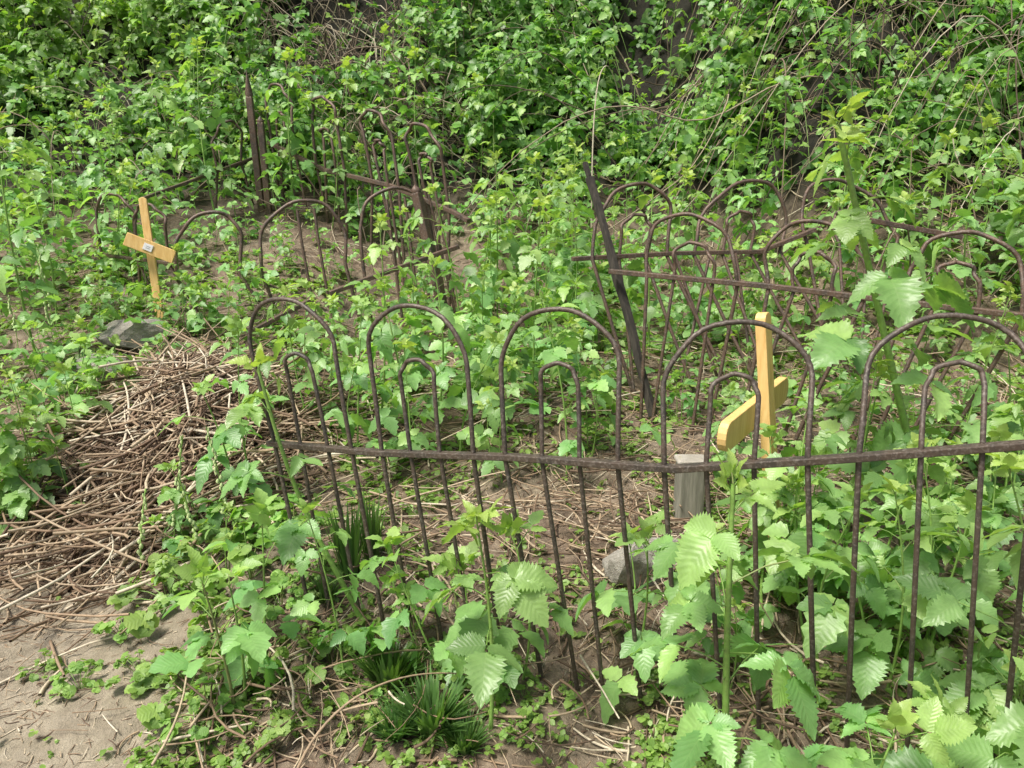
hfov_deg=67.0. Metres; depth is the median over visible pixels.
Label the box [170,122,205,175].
bramble plant
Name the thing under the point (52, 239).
bramble plant
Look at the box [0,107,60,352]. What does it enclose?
bramble plant
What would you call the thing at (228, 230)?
understory leaves
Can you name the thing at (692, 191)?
bramble plant
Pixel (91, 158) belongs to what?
bramble plant
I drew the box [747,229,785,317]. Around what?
bramble plant
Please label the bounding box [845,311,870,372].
bramble plant
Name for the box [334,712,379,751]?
weed
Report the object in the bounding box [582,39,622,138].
bramble plant
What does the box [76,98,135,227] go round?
bramble plant
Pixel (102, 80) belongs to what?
bramble plant
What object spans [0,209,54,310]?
bramble plant
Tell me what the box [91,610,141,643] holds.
weed
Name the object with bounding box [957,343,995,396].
bramble plant
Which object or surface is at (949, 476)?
bramble plant
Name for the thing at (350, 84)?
bramble plant
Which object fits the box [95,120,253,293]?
iron fence
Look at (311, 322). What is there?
bramble plant
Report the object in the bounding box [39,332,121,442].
bramble plant
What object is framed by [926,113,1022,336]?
bramble plant
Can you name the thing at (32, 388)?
bramble plant
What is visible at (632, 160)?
bramble plant
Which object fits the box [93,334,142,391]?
bramble plant
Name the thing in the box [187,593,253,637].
weed
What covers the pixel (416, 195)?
iron fence
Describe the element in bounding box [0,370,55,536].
bramble plant
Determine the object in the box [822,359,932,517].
bramble plant
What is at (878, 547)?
bramble plant
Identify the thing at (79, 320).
bramble plant
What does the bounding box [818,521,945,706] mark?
bramble plant
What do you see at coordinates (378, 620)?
weed
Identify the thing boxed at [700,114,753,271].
bramble plant
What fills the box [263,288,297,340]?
bramble plant
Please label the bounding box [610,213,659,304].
bramble plant
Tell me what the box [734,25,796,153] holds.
bramble plant
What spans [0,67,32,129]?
bramble plant
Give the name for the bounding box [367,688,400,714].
weed
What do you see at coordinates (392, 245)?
bramble plant
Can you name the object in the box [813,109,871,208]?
bramble plant
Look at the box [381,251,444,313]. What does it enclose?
bramble plant
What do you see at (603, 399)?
bramble plant
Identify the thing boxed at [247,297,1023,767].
iron fence
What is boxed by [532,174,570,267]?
bramble plant
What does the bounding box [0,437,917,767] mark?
straw chips
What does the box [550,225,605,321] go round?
bramble plant
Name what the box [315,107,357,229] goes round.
bramble plant
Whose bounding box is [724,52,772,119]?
bramble plant
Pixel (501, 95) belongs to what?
bramble plant
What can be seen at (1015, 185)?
bramble plant
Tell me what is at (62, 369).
bramble plant
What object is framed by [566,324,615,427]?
bramble plant
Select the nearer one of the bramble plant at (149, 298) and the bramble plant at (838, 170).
the bramble plant at (149, 298)
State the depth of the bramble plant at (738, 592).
2.20 m
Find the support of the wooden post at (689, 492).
on the ground at (62, 722)
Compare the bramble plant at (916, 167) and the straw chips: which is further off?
the bramble plant at (916, 167)
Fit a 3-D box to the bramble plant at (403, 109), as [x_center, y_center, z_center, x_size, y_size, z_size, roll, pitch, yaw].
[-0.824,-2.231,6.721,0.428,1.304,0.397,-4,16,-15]
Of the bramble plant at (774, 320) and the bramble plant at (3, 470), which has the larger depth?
the bramble plant at (774, 320)
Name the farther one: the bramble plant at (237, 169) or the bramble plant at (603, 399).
the bramble plant at (237, 169)
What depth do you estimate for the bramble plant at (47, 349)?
3.90 m
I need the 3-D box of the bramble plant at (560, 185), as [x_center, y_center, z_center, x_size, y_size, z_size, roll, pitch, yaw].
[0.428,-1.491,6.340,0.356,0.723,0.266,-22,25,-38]
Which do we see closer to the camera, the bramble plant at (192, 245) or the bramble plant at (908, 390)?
the bramble plant at (908, 390)
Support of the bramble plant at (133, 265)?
on the ground at (62, 722)
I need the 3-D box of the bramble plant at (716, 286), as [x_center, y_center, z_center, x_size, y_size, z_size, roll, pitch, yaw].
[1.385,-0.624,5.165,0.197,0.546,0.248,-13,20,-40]
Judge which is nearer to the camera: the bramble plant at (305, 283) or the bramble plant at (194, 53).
the bramble plant at (305, 283)
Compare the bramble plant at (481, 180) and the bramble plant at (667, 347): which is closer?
the bramble plant at (667, 347)
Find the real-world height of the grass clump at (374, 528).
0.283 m
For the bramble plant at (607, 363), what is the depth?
3.89 m
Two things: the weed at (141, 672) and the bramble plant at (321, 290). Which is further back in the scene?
the bramble plant at (321, 290)
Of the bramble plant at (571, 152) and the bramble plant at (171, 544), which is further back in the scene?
the bramble plant at (571, 152)
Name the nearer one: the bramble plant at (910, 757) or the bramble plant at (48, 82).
the bramble plant at (910, 757)
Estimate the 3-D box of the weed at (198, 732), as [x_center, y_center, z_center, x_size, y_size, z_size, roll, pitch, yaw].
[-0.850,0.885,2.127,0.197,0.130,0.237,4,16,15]
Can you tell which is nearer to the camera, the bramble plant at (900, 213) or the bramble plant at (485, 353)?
the bramble plant at (485, 353)
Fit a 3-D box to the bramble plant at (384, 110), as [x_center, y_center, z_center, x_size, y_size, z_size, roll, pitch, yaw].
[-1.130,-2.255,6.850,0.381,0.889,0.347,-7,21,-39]
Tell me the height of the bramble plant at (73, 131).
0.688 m
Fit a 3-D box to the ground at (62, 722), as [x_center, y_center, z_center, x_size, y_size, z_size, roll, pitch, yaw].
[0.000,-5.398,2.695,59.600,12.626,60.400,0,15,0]
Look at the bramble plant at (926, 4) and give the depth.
6.02 m
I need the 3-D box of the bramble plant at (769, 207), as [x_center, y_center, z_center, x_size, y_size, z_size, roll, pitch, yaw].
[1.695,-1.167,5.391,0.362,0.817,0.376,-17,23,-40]
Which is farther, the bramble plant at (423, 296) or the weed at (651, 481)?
the bramble plant at (423, 296)
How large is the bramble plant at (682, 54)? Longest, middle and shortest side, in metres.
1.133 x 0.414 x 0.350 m
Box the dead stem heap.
[0,303,485,696]
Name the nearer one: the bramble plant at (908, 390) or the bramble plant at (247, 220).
the bramble plant at (908, 390)
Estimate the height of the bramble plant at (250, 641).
0.609 m
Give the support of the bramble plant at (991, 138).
on the ground at (62, 722)
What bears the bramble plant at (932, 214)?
on the ground at (62, 722)
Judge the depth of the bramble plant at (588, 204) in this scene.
6.60 m
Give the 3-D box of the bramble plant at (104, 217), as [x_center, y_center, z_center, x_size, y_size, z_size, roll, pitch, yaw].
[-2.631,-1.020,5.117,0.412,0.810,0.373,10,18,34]
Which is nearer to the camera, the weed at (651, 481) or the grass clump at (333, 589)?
the grass clump at (333, 589)
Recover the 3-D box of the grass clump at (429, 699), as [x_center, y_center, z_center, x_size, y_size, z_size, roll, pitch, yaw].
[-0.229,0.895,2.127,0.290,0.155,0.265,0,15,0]
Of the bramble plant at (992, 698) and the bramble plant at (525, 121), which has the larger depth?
the bramble plant at (525, 121)
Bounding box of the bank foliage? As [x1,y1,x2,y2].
[0,0,1023,223]
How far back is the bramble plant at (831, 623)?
2.20 m
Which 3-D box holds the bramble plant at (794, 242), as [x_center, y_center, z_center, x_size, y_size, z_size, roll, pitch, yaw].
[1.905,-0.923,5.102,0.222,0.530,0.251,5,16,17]
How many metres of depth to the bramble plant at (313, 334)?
3.52 m
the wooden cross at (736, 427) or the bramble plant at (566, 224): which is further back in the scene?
the bramble plant at (566, 224)
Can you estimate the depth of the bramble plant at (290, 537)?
2.30 m
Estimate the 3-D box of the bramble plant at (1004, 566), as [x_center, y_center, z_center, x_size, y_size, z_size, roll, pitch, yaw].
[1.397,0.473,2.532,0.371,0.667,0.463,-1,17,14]
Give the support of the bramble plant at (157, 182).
on the ground at (62, 722)
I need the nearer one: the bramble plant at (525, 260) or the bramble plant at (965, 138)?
the bramble plant at (525, 260)
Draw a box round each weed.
[4,290,18,356]
[15,648,64,681]
[36,244,55,331]
[36,263,53,344]
[48,658,104,698]
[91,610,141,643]
[104,646,176,689]
[107,551,221,638]
[124,639,234,729]
[136,488,146,585]
[147,518,270,576]
[158,676,245,742]
[171,435,183,556]
[172,558,226,602]
[177,474,202,554]
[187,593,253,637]
[205,426,226,522]
[206,493,309,548]
[212,521,288,578]
[220,641,311,701]
[243,569,311,620]
[245,493,337,548]
[247,700,316,751]
[281,572,301,592]
[288,541,333,562]
[296,554,343,579]
[297,622,365,684]
[298,566,336,592]
[298,685,349,718]
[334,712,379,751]
[347,703,385,741]
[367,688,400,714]
[374,612,425,642]
[403,725,434,755]
[415,491,430,502]
[420,662,468,682]
[495,668,556,720]
[498,721,524,742]
[533,463,548,471]
[570,566,586,576]
[630,472,654,484]
[642,681,670,705]
[647,676,664,687]
[652,659,701,699]
[785,429,812,448]
[829,711,877,734]
[845,516,863,522]
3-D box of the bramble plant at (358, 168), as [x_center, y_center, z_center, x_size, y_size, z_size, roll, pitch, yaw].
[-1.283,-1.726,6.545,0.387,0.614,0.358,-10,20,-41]
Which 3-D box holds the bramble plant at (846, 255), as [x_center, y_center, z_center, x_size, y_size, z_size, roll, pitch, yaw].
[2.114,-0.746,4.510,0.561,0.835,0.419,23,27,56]
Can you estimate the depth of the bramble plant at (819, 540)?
2.40 m
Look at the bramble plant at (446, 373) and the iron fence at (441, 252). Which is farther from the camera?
the iron fence at (441, 252)
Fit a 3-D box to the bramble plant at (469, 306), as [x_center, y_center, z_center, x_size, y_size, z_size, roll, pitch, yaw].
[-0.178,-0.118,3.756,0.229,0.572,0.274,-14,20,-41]
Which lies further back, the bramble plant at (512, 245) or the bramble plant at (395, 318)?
the bramble plant at (512, 245)
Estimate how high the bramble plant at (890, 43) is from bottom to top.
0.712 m
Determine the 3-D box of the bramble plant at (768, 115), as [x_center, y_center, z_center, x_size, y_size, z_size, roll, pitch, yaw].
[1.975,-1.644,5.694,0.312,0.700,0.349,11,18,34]
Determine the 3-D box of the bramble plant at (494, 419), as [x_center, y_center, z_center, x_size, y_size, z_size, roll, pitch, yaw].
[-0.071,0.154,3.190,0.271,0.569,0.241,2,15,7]
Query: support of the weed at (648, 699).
on the ground at (62, 722)
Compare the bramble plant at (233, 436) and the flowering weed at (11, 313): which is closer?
the bramble plant at (233, 436)
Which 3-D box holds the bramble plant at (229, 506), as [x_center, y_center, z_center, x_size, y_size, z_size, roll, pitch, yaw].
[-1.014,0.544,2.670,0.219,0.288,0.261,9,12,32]
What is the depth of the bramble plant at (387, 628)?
2.24 m
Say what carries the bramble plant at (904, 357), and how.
on the ground at (62, 722)
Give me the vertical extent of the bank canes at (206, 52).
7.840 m
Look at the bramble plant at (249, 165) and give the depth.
6.43 m
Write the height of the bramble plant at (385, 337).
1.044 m
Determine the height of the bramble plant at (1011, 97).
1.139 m
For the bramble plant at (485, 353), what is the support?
on the ground at (62, 722)
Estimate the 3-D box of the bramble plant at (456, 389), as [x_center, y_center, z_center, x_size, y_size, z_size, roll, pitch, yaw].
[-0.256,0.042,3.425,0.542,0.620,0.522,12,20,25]
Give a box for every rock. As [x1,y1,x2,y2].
[76,353,129,380]
[97,319,166,348]
[602,537,678,587]
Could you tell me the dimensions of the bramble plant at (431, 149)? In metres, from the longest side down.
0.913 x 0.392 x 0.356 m
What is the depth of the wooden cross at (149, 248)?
4.64 m
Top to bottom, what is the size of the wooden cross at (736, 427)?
0.964 m
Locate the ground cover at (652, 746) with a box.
[0,144,1023,767]
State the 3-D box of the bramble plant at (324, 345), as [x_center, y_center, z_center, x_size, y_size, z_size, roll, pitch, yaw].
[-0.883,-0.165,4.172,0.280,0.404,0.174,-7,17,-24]
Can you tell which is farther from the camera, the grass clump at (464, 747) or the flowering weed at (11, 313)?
the flowering weed at (11, 313)
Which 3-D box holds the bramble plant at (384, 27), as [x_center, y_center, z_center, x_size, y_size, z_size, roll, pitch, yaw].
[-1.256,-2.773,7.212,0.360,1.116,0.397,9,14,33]
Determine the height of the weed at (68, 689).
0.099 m
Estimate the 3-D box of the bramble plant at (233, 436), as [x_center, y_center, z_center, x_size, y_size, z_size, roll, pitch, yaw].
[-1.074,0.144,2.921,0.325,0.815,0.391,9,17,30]
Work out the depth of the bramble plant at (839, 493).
2.43 m
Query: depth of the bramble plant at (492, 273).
4.43 m
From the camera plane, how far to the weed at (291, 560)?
2.75 m
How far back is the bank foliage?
7.04 m
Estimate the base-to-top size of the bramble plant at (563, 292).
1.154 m
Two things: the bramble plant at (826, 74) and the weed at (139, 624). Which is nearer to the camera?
the weed at (139, 624)
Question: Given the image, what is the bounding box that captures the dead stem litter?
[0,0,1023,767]
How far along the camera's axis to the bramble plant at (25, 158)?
5.97 m
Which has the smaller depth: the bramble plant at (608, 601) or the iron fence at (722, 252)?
the bramble plant at (608, 601)
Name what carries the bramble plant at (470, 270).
on the ground at (62, 722)
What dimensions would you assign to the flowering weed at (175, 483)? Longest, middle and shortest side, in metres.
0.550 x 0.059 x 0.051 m
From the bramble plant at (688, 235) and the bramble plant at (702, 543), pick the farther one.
the bramble plant at (688, 235)
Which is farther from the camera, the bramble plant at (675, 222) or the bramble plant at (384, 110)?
the bramble plant at (384, 110)
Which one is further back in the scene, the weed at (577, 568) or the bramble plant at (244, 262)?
the bramble plant at (244, 262)
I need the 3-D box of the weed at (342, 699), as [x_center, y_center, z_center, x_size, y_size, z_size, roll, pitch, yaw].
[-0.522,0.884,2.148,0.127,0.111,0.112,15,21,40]
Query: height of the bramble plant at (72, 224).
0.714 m
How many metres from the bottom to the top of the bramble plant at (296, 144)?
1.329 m
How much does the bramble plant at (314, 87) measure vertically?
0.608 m
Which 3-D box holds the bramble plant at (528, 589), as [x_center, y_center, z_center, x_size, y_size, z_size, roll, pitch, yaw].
[-0.074,0.643,1.998,0.388,0.712,0.463,7,17,25]
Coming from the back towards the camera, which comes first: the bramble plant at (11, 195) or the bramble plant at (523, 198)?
the bramble plant at (11, 195)
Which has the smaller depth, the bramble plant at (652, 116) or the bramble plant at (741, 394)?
the bramble plant at (741, 394)
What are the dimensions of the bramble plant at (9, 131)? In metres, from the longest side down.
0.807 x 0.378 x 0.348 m
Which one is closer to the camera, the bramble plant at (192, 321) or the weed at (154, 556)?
the weed at (154, 556)
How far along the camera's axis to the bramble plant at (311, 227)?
5.92 m
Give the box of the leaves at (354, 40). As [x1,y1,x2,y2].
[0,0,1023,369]
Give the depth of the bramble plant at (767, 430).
2.48 m
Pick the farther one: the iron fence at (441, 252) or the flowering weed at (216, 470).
the iron fence at (441, 252)
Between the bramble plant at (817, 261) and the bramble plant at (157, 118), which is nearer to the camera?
the bramble plant at (817, 261)
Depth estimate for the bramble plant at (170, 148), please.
6.23 m
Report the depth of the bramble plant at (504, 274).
5.61 m
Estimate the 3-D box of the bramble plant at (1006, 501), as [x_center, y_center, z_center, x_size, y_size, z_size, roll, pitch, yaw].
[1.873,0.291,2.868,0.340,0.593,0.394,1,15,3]
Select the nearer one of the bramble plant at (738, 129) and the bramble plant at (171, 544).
the bramble plant at (171, 544)
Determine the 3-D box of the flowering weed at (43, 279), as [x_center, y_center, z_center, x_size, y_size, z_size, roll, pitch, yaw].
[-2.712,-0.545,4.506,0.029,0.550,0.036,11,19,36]
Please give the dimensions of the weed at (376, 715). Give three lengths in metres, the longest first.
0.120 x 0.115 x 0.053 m
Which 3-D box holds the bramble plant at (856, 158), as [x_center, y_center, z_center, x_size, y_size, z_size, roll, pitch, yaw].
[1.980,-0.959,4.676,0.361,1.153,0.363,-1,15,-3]
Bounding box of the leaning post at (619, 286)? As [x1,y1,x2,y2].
[582,161,656,416]
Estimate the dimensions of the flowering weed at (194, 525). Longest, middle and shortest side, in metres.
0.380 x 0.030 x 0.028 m
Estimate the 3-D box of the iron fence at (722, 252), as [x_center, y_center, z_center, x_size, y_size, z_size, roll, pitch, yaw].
[1.255,-0.526,4.149,1.898,1.123,0.636,0,15,0]
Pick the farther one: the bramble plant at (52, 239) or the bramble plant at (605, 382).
the bramble plant at (52, 239)
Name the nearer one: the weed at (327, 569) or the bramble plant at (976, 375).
the weed at (327, 569)
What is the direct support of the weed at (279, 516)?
on the ground at (62, 722)
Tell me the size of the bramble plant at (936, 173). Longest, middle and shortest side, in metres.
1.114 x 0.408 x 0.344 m
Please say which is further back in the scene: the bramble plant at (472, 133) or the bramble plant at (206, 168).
the bramble plant at (472, 133)
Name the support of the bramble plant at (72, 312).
on the ground at (62, 722)
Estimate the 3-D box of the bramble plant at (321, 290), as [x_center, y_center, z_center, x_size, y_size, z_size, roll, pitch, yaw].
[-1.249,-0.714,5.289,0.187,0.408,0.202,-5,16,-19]
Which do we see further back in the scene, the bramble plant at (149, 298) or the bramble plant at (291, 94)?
the bramble plant at (291, 94)
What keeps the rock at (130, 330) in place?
on the ground at (62, 722)
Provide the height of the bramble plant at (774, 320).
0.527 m
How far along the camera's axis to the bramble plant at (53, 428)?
3.29 m
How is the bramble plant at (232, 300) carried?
on the ground at (62, 722)
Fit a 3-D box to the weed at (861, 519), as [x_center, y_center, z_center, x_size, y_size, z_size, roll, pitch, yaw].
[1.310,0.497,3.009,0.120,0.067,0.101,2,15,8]
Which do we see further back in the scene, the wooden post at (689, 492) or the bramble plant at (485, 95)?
the bramble plant at (485, 95)
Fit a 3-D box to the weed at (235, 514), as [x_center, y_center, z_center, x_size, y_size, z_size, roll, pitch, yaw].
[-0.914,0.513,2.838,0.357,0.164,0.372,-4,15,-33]
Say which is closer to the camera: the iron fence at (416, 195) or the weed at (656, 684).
the weed at (656, 684)
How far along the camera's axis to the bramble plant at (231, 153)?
6.13 m
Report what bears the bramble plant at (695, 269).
on the ground at (62, 722)
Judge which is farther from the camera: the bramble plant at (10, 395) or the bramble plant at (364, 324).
the bramble plant at (364, 324)
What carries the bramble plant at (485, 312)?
on the ground at (62, 722)
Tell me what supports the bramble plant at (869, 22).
on the ground at (62, 722)
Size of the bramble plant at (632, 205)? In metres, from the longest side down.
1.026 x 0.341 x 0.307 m
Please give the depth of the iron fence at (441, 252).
4.93 m
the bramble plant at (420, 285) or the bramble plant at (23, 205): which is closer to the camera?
the bramble plant at (420, 285)
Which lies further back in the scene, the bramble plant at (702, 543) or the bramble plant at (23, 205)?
the bramble plant at (23, 205)
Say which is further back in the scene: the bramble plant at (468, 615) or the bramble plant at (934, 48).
the bramble plant at (934, 48)
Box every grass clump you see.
[306,571,345,602]
[320,496,374,580]
[342,632,435,693]
[344,488,395,561]
[363,691,424,745]
[376,662,478,741]
[432,704,495,756]
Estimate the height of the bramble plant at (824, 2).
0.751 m
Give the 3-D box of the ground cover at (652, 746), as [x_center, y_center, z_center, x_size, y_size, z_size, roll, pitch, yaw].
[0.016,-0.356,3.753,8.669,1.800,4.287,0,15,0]
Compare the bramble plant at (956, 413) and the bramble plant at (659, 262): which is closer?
the bramble plant at (956, 413)
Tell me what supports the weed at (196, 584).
on the ground at (62, 722)
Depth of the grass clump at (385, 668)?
2.25 m
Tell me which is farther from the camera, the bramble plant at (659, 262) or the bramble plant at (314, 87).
the bramble plant at (314, 87)
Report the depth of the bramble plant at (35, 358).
3.67 m
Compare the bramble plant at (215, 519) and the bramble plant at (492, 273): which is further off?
the bramble plant at (492, 273)
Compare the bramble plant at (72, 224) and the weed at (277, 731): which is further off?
the bramble plant at (72, 224)
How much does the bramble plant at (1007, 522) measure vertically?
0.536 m
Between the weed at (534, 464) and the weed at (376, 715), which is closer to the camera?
the weed at (376, 715)
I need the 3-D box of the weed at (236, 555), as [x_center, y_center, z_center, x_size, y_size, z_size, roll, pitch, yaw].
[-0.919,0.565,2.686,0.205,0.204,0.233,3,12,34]
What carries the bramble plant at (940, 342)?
on the ground at (62, 722)
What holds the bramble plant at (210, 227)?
on the ground at (62, 722)
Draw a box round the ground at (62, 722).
[0,0,1023,767]
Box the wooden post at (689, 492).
[673,454,704,523]
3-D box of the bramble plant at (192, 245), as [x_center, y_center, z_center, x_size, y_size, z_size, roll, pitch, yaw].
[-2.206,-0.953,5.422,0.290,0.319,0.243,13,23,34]
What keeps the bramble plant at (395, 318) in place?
on the ground at (62, 722)
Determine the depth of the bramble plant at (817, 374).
4.02 m
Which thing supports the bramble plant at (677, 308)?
on the ground at (62, 722)
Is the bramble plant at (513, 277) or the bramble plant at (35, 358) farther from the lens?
the bramble plant at (513, 277)
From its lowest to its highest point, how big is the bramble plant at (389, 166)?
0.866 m
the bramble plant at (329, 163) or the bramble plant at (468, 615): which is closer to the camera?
the bramble plant at (468, 615)
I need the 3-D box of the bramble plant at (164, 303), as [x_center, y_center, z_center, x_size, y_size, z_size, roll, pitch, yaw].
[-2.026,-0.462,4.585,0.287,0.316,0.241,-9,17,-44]
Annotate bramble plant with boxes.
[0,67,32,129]
[0,70,9,158]
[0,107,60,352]
[0,117,34,199]
[0,138,25,227]
[0,155,72,229]
[0,177,11,207]
[0,185,26,253]
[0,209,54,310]
[0,215,27,317]
[0,223,26,269]
[0,320,122,411]
[0,355,39,431]
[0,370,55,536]
[0,384,30,540]
[0,412,67,520]
[0,434,95,528]
[0,461,30,519]
[0,469,13,538]
[4,84,53,175]
[5,421,66,481]
[11,146,76,326]
[17,203,66,294]
[19,358,83,434]
[23,321,61,386]
[28,357,132,455]
[31,159,98,242]
[32,123,89,206]
[33,164,83,264]
[35,309,94,370]
[36,78,68,147]
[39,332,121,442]
[54,95,91,170]
[63,102,133,200]
[68,314,117,388]
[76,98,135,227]
[80,260,113,320]
[81,274,120,343]
[84,158,145,270]
[84,166,141,285]
[84,241,132,309]
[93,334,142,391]
[94,63,119,125]
[95,279,133,321]
[96,84,138,160]
[101,133,134,217]
[126,250,164,293]
[129,151,176,237]
[130,284,176,319]
[132,127,178,223]
[139,320,183,363]
[140,101,169,166]
[141,56,194,199]
[141,489,207,564]
[146,279,197,326]
[149,488,323,705]
[150,552,189,614]
[153,459,233,547]
[157,315,289,505]
[159,271,224,337]
[162,243,190,312]
[169,35,235,222]
[169,500,257,577]
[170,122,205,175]
[174,24,202,108]
[176,52,207,133]
[181,194,229,248]
[182,225,213,270]
[185,269,223,331]
[213,125,253,221]
[213,272,246,340]
[218,74,268,153]
[218,241,281,310]
[219,342,364,626]
[221,131,253,191]
[221,202,260,242]
[221,307,273,356]
[225,224,254,280]
[244,106,288,179]
[252,283,368,428]
[258,155,301,219]
[261,47,317,220]
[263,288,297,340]
[269,214,293,253]
[273,233,303,276]
[277,279,329,391]
[279,91,316,163]
[289,91,346,199]
[290,498,379,686]
[300,64,321,107]
[303,209,324,244]
[303,297,338,360]
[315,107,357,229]
[317,228,368,281]
[317,249,344,303]
[318,294,394,471]
[319,93,345,146]
[320,56,372,201]
[322,286,349,332]
[322,317,367,377]
[341,135,411,227]
[343,526,465,683]
[344,213,423,427]
[346,142,383,215]
[350,252,485,431]
[351,282,387,336]
[357,301,392,367]
[361,23,400,132]
[361,313,431,401]
[365,78,404,175]
[368,338,440,485]
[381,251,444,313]
[382,205,438,332]
[384,325,524,468]
[393,222,416,263]
[395,46,439,187]
[397,96,448,168]
[398,285,437,350]
[403,181,498,385]
[404,266,439,334]
[411,120,455,219]
[421,496,557,729]
[421,509,573,703]
[447,282,471,313]
[451,300,498,406]
[453,263,501,357]
[456,77,489,162]
[459,191,519,333]
[459,197,523,324]
[463,71,504,188]
[464,213,517,304]
[465,162,497,242]
[465,272,546,364]
[465,281,537,437]
[467,355,527,482]
[473,148,523,324]
[483,171,537,262]
[497,301,542,404]
[498,78,514,139]
[498,190,570,399]
[509,151,569,331]
[511,118,541,188]
[514,285,615,478]
[515,165,541,225]
[516,226,575,339]
[519,224,555,312]
[524,269,607,383]
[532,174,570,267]
[539,137,602,310]
[542,164,605,330]
[546,178,610,288]
[548,157,582,232]
[550,164,592,292]
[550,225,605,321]
[552,317,615,456]
[559,126,580,176]
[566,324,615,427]
[570,260,625,356]
[574,149,606,207]
[575,510,743,725]
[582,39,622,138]
[585,205,632,284]
[597,340,616,396]
[598,229,655,319]
[602,322,648,383]
[606,136,640,250]
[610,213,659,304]
[617,77,651,191]
[617,168,676,358]
[619,131,654,218]
[626,92,662,140]
[629,448,858,767]
[638,232,671,291]
[642,149,685,273]
[647,0,691,107]
[650,352,708,420]
[659,167,719,336]
[659,319,682,379]
[660,167,706,301]
[666,86,709,141]
[668,257,706,331]
[676,164,707,226]
[684,522,764,698]
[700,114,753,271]
[700,382,754,490]
[702,249,732,319]
[703,1,749,69]
[704,235,797,359]
[708,333,737,388]
[710,235,783,330]
[714,423,840,605]
[717,82,759,216]
[718,468,814,628]
[721,345,757,405]
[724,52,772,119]
[726,440,875,604]
[728,156,780,270]
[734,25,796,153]
[746,288,785,371]
[746,391,879,673]
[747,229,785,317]
[753,110,806,207]
[765,440,843,579]
[777,466,838,612]
[783,203,819,279]
[784,193,855,337]
[790,90,1012,519]
[795,0,830,50]
[796,696,977,767]
[802,325,833,382]
[807,26,877,126]
[812,348,899,547]
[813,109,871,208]
[814,127,875,309]
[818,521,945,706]
[821,357,865,419]
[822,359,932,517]
[827,296,840,322]
[835,0,885,71]
[837,183,931,309]
[844,432,998,687]
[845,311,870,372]
[851,440,959,612]
[859,461,961,572]
[860,48,930,171]
[863,113,916,270]
[865,37,915,135]
[866,648,1023,767]
[877,744,1014,767]
[878,462,962,631]
[881,345,917,393]
[881,489,1003,677]
[882,114,930,212]
[883,434,1011,607]
[889,385,954,436]
[893,524,1023,767]
[895,0,939,34]
[896,0,952,77]
[898,374,965,458]
[900,182,953,265]
[904,128,983,316]
[913,288,965,358]
[925,80,983,163]
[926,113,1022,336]
[928,83,997,199]
[929,47,967,99]
[929,423,1023,636]
[933,602,1023,730]
[935,281,1023,501]
[951,0,1013,76]
[952,350,978,404]
[953,150,1023,293]
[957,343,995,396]
[957,452,1023,692]
[960,124,1013,211]
[962,317,1023,486]
[963,151,1023,253]
[963,391,1023,524]
[972,293,1019,366]
[983,482,1022,585]
[998,164,1023,275]
[1006,3,1023,149]
[1010,393,1023,452]
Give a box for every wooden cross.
[123,197,176,317]
[717,312,788,537]
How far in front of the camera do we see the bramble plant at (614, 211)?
5.77 m
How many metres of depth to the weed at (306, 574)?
2.65 m
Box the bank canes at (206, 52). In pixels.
[0,0,1023,187]
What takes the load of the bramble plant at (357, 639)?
on the ground at (62, 722)
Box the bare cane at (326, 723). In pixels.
[297,672,466,767]
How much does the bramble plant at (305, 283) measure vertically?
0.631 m
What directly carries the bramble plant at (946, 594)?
on the ground at (62, 722)
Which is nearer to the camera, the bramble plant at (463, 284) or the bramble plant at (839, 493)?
the bramble plant at (839, 493)
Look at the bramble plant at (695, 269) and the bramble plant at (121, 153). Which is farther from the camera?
the bramble plant at (121, 153)
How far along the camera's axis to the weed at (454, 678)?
2.24 m
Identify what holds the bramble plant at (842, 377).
on the ground at (62, 722)
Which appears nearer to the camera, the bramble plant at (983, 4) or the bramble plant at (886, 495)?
the bramble plant at (886, 495)
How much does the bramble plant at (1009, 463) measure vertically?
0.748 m
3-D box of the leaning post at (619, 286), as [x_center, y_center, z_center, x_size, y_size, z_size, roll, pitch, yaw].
[0.521,-0.474,3.803,0.052,1.199,0.578,-10,18,-34]
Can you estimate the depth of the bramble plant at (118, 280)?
4.77 m
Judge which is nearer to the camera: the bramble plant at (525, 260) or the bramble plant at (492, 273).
the bramble plant at (525, 260)
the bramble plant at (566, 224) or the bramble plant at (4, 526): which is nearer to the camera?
the bramble plant at (4, 526)
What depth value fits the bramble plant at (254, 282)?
4.72 m
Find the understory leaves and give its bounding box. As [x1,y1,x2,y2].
[0,0,1023,486]
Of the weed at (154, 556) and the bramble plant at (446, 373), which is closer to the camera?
the weed at (154, 556)
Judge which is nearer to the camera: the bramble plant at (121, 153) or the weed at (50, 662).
the weed at (50, 662)
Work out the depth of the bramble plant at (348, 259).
5.64 m
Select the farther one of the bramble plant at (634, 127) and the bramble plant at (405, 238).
the bramble plant at (634, 127)
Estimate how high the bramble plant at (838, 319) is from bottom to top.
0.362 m
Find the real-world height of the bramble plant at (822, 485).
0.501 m
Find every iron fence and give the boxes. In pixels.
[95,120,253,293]
[173,186,459,331]
[245,70,470,330]
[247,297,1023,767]
[571,178,962,397]
[608,212,1023,486]
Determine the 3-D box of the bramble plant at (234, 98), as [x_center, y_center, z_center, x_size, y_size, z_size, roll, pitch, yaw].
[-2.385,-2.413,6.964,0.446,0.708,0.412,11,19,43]
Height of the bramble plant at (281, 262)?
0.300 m
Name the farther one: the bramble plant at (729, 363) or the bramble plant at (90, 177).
the bramble plant at (90, 177)
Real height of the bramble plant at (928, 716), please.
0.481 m
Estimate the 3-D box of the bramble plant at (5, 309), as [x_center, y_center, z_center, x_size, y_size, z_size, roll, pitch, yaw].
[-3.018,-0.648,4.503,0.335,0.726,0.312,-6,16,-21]
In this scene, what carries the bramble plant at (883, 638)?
on the ground at (62, 722)
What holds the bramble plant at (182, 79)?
on the ground at (62, 722)

